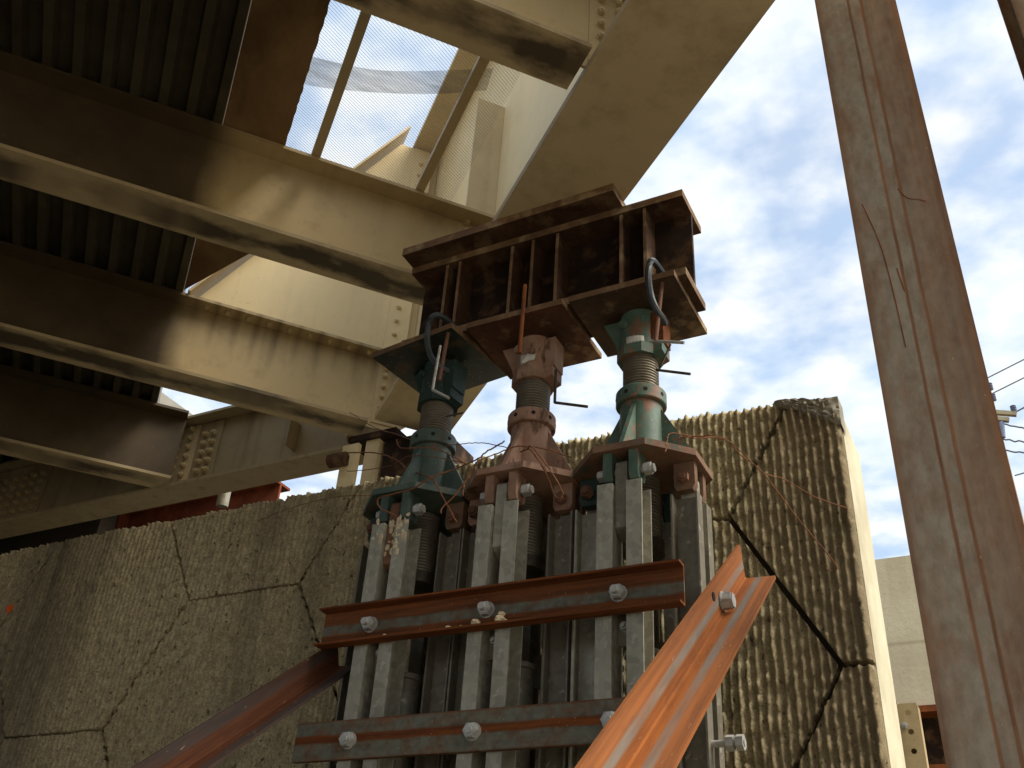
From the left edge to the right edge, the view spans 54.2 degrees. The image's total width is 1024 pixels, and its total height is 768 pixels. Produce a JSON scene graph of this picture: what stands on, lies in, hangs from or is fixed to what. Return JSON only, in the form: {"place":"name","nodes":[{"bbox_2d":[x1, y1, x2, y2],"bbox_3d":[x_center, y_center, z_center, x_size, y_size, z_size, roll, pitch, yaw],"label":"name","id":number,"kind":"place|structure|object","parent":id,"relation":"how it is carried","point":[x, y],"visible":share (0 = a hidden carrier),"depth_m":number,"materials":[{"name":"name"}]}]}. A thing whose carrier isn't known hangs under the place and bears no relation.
{"place":"outdoors","nodes":[
{"label":"outdoors","id":0,"kind":"place"},
{"bbox_2d":[162,0,1023,559],"label":"sky","id":1,"kind":"structure","parent":0,"point":[757,161],"materials":[{"name":"blue"}]},
{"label":"ground","id":2,"kind":"structure","parent":0,"visible":0},
{"bbox_2d":[0,515,117,554],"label":"backwall","id":3,"kind":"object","parent":2,"relation":"on","point":[101,526],"depth_m":8.20,"materials":[{"name":"grey concrete"}]},
{"bbox_2d":[159,393,192,415],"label":"approach slab","id":4,"kind":"structure","parent":3,"relation":"on","point":[165,400],"depth_m":7.70,"materials":[{"name":"concrete"}]},
{"bbox_2d":[114,482,289,529],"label":"steel beam","id":5,"kind":"structure","parent":3,"relation":"attached to","point":[199,506],"depth_m":8.03,"materials":[{"name":"red metal"}]},
{"bbox_2d":[131,648,350,767],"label":"steel angle","id":6,"kind":"object","parent":2,"relation":"on","point":[213,741],"visible":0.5,"depth_m":3.18,"materials":[{"name":"brown metal"}]},
{"bbox_2d":[328,502,470,767],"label":"shoring post","id":7,"kind":"object","parent":2,"relation":"on","point":[377,681],"visible":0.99,"depth_m":3.61,"materials":[{"name":"metal"}]},
{"bbox_2d":[371,512,409,556],"bbox_3d":[-0.452,0.569,3.730,0.161,0.166,0.023,-13,-37,24],"label":"mortar splash","id":8,"kind":"object","parent":7,"relation":"attached to","point":[398,526],"visible":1,"depth_m":3.73,"materials":[{"name":"beige concrete"}]},
{"bbox_2d":[363,323,507,545],"bbox_3d":[-0.334,0.261,4.161,0.488,0.852,0.478,-13,-37,24],"label":"screw jack","id":9,"kind":"object","parent":7,"relation":"on","point":[469,363],"visible":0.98,"depth_m":4.17,"materials":[{"name":"green paint"}]},
{"bbox_2d":[349,412,423,444],"bbox_3d":[-0.607,0.202,4.717,0.020,0.758,1.163,19,-36,-22],"label":"tie wire","id":10,"kind":"object","parent":9,"relation":"attached to","point":[380,429],"visible":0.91,"depth_m":4.74,"materials":[{"name":"brown metal"}]},
{"bbox_2d":[342,452,456,522],"bbox_3d":[-0.472,0.413,4.105,0.071,0.706,1.032,25,-39,-28],"label":"tie wire","id":11,"kind":"object","parent":9,"relation":"attached to","point":[416,472],"visible":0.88,"depth_m":3.93,"materials":[{"name":"brown metal"}]},
{"bbox_2d":[356,455,469,470],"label":"tie wire","id":12,"kind":"object","parent":9,"relation":"attached to","point":[413,455],"visible":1,"depth_m":4.02,"materials":[{"name":"brown metal"}]},
{"bbox_2d":[396,439,470,466],"bbox_3d":[-0.320,0.263,3.901,0.438,0.265,0.025,-22,-42,34],"label":"tie wire","id":13,"kind":"object","parent":9,"relation":"attached to","point":[433,448],"visible":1,"depth_m":3.90,"materials":[{"name":"brown metal"}]},
{"bbox_2d":[377,441,504,516],"bbox_3d":[-0.277,0.358,3.757,0.499,0.301,0.042,-7,-35,16],"label":"tie wire","id":14,"kind":"object","parent":9,"relation":"attached to","point":[430,478],"visible":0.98,"depth_m":3.77,"materials":[{"name":"brown metal"}]},
{"bbox_2d":[402,189,705,348],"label":"header beam","id":15,"kind":"structure","parent":9,"relation":"on","point":[565,261],"depth_m":4.24,"materials":[{"name":"brown metal"}]},
{"bbox_2d":[424,312,457,398],"bbox_3d":[-0.271,-0.090,4.104,0.165,0.482,0.150,-13,-37,24],"label":"clamp","id":16,"kind":"object","parent":15,"relation":"attached to","point":[441,368],"visible":0.98,"depth_m":4.09,"materials":[{"name":"metal"}]},
{"bbox_2d":[402,183,625,267],"bbox_3d":[0.037,-0.614,4.418,1.025,0.039,0.345,-13,-37,24],"label":"shim plate","id":17,"kind":"object","parent":15,"relation":"on","point":[575,207],"visible":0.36,"depth_m":4.29,"materials":[{"name":"brown metal"}]},
{"bbox_2d":[0,0,774,538],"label":"bridge","id":18,"kind":"structure","parent":17,"relation":"on","point":[152,166],"depth_m":4.86,"materials":[{"name":"beige paint"}]},
{"bbox_2d":[216,492,230,507],"bbox_3d":[-1.978,0.334,7.224,0.084,1.140,0.084,-7,-27,27],"label":"drain pipe","id":19,"kind":"object","parent":18,"relation":"attached to","point":[223,499],"visible":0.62,"depth_m":6.99,"materials":[{"name":"metal"}]},
{"bbox_2d":[307,57,470,93],"bbox_3d":[-0.589,-1.372,4.453,1.006,0.012,0.200,5,-33,-1],"label":"netting strip","id":20,"kind":"object","parent":18,"relation":"on","point":[434,87],"visible":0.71,"depth_m":4.47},
{"bbox_2d":[645,257,684,343],"bbox_3d":[0.582,-0.292,3.732,0.138,0.437,0.130,-13,-37,24],"label":"clamp","id":21,"kind":"object","parent":15,"relation":"attached to","point":[654,305],"visible":0.97,"depth_m":3.72,"materials":[{"name":"metal"}]},
{"bbox_2d":[292,697,625,763],"bbox_3d":[-0.142,1.080,3.127,1.345,0.128,0.056,-13,-37,24],"label":"steel bar","id":22,"kind":"object","parent":7,"relation":"attached to","point":[555,725],"visible":0.86,"depth_m":3.15,"materials":[{"name":"metal"}]},
{"bbox_2d":[313,558,684,649],"bbox_3d":[-0.087,0.742,3.327,1.356,0.138,0.056,-13,-37,24],"label":"steel channel","id":23,"kind":"object","parent":7,"relation":"attached to","point":[649,586],"visible":1,"depth_m":3.30,"materials":[{"name":"metal"}]},
{"bbox_2d":[471,619,480,623],"bbox_3d":[-0.119,0.788,3.307,0.033,0.023,0.033,9,-34,-8],"label":"foam crumb","id":24,"kind":"object","parent":23,"relation":"on","point":[475,621],"visible":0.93,"depth_m":3.30,"materials":[{"name":"beige plastic"}]},
{"bbox_2d":[494,614,504,620],"bbox_3d":[-0.040,0.771,3.273,0.038,0.028,0.039,-1,-34,8],"label":"foam crumb","id":25,"kind":"object","parent":23,"relation":"on","point":[499,617],"visible":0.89,"depth_m":3.26,"materials":[{"name":"beige plastic"}]},
{"bbox_2d":[0,396,905,767],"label":"retaining wall","id":26,"kind":"structure","parent":2,"relation":"on","point":[126,648],"depth_m":4.49,"materials":[{"name":"concrete"}]},
{"bbox_2d":[326,427,473,488],"bbox_3d":[-0.754,0.671,5.686,0.900,0.750,0.482,-13,-37,24],"label":"bridge bearing","id":27,"kind":"object","parent":26,"relation":"on","point":[383,442],"visible":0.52,"depth_m":5.70,"materials":[{"name":"beige paint"}]},
{"bbox_2d":[665,432,836,571],"bbox_3d":[0.815,0.376,3.388,0.684,0.419,0.113,18,-36,-21],"label":"tie wire","id":28,"kind":"object","parent":26,"relation":"attached to","point":[773,487],"visible":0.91,"depth_m":3.42,"materials":[{"name":"brown metal"}]},
{"bbox_2d":[693,437,847,508],"bbox_3d":[0.901,0.300,3.471,0.635,0.132,0.025,17,-36,-19],"label":"tie wire","id":29,"kind":"object","parent":26,"relation":"attached to","point":[768,474],"visible":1,"depth_m":3.44,"materials":[{"name":"brown metal"}]},
{"bbox_2d":[440,482,578,767],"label":"shoring post","id":30,"kind":"object","parent":2,"relation":"on","point":[508,540],"visible":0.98,"depth_m":3.44,"materials":[{"name":"metal"}]},
{"bbox_2d":[462,298,601,528],"bbox_3d":[0.096,0.167,3.973,0.506,0.852,0.465,-13,-37,24],"label":"screw jack","id":31,"kind":"object","parent":30,"relation":"on","point":[556,338],"visible":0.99,"depth_m":3.99,"materials":[{"name":"metal"}]},
{"bbox_2d":[440,466,471,513],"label":"tie wire","id":32,"kind":"object","parent":31,"relation":"attached to","point":[455,493],"visible":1,"depth_m":3.64,"materials":[{"name":"brown metal"}]},
{"bbox_2d":[445,442,507,448],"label":"tie wire","id":33,"kind":"object","parent":31,"relation":"attached to","point":[475,442],"visible":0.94,"depth_m":3.94,"materials":[{"name":"brown metal"}]},
{"bbox_2d":[462,445,571,495],"bbox_3d":[0.028,0.309,3.650,0.402,0.230,0.071,-5,-34,13],"label":"tie wire","id":34,"kind":"object","parent":31,"relation":"attached to","point":[502,451],"visible":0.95,"depth_m":3.67,"materials":[{"name":"brown metal"}]},
{"bbox_2d":[518,284,526,353],"bbox_3d":[0.041,-0.261,3.976,0.017,0.335,0.024,20,-37,-23],"label":"steel rod","id":35,"kind":"object","parent":31,"relation":"attached to","point":[521,328],"visible":1,"depth_m":3.97,"materials":[{"name":"brown metal"}]},
{"bbox_2d":[521,353,535,364],"bbox_3d":[0.065,-0.104,4.072,0.070,0.048,0.014,-10,-36,21],"label":"paper label","id":36,"kind":"object","parent":31,"relation":"attached to","point":[527,357],"visible":1,"depth_m":4.07,"materials":[{"name":"white paper"}]},
{"bbox_2d":[520,445,563,499],"bbox_3d":[0.089,0.309,3.558,0.045,0.292,0.245,28,-40,-32],"label":"tie wire","id":37,"kind":"object","parent":31,"relation":"attached to","point":[543,468],"visible":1,"depth_m":3.51,"materials":[{"name":"brown metal"}]},
{"bbox_2d":[568,460,724,767],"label":"shoring post","id":38,"kind":"object","parent":2,"relation":"on","point":[625,520],"visible":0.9,"depth_m":3.31,"materials":[{"name":"metal"}]},
{"bbox_2d":[568,269,712,522],"bbox_3d":[0.490,0.077,3.794,0.465,0.852,0.465,-13,-37,24],"label":"screw jack","id":39,"kind":"object","parent":38,"relation":"on","point":[612,317],"visible":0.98,"depth_m":3.78,"materials":[{"name":"green paint"}]},
{"bbox_2d":[626,335,643,343],"bbox_3d":[0.476,-0.168,3.873,0.074,0.051,0.010,-10,-36,21],"label":"paper label","id":40,"kind":"object","parent":39,"relation":"on","point":[631,339],"visible":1,"depth_m":3.87,"materials":[{"name":"white paper"}]},
{"bbox_2d":[678,434,712,439],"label":"tie wire","id":41,"kind":"object","parent":39,"relation":"attached to","point":[695,436],"visible":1,"depth_m":3.44,"materials":[{"name":"brown metal"}]},
{"bbox_2d":[711,734,746,751],"bbox_3d":[0.638,1.058,2.949,0.100,0.048,0.042,-13,-37,24],"label":"side bolt","id":42,"kind":"object","parent":38,"relation":"attached to","point":[730,743],"visible":1,"depth_m":2.93,"materials":[{"name":"metal"}]},
{"bbox_2d":[574,544,775,767],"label":"steel angle","id":43,"kind":"object","parent":2,"relation":"on","point":[655,719],"visible":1,"depth_m":2.12,"materials":[{"name":"metal"}]},
{"bbox_2d":[896,701,928,767],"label":"perforated post","id":44,"kind":"object","parent":2,"relation":"on","point":[912,737],"visible":1,"depth_m":3.83,"materials":[{"name":"beige paint"}]},
{"bbox_2d":[989,382,1023,522],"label":"utility pole","id":45,"kind":"object","parent":2,"relation":"on","point":[1002,420],"visible":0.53,"depth_m":25.55,"materials":[{"name":"brown wood"}]},
{"bbox_2d":[988,359,1023,377],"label":"power line","id":46,"kind":"object","parent":45,"relation":"attached to","point":[1004,369],"visible":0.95,"depth_m":26.28,"materials":[{"name":"metal"}]},
{"bbox_2d":[993,377,1023,392],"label":"power line","id":47,"kind":"object","parent":45,"relation":"attached to","point":[1008,385],"visible":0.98,"depth_m":25.99,"materials":[{"name":"metal"}]},
{"bbox_2d":[1003,438,1023,442],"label":"power line","id":48,"kind":"object","parent":45,"relation":"attached to","point":[1013,440],"visible":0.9,"depth_m":25.17,"materials":[{"name":"metal"}]},
{"bbox_2d":[1004,423,1023,428],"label":"power line","id":49,"kind":"object","parent":45,"relation":"attached to","point":[1013,426],"visible":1,"depth_m":25.38,"materials":[{"name":"metal"}]},
{"bbox_2d":[1006,449,1023,453],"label":"power line","id":50,"kind":"object","parent":45,"relation":"attached to","point":[1015,451],"visible":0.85,"depth_m":25.02,"materials":[{"name":"metal"}]},
{"bbox_3d":[4.016,3.287,4.662,3.950,3.328,0.060,-13,-37,24],"label":"timber wall","id":51,"kind":"object","parent":2,"relation":"on","visible":0},
{"bbox_2d":[918,704,945,767],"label":"support beam","id":52,"kind":"structure","parent":51,"relation":"on","point":[932,738],"depth_m":5.97,"materials":[{"name":"brown metal"}]},
{"bbox_2d":[875,555,934,705],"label":"abutment block","id":53,"kind":"structure","parent":52,"relation":"on","point":[910,670],"depth_m":6.29,"materials":[{"name":"concrete"}]},
{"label":"pavement","id":54,"kind":"structure","parent":0,"visible":0},
{"bbox_2d":[815,0,1023,767],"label":"steel pile","id":55,"kind":"object","parent":54,"relation":"on","point":[963,521],"visible":1,"depth_m":2.37,"materials":[{"name":"brown metal"}]},
{"bbox_2d":[997,0,1023,79],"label":"steel pile","id":56,"kind":"object","parent":54,"relation":"on","point":[1012,12],"depth_m":3.13,"materials":[{"name":"brown metal"}]}
]}

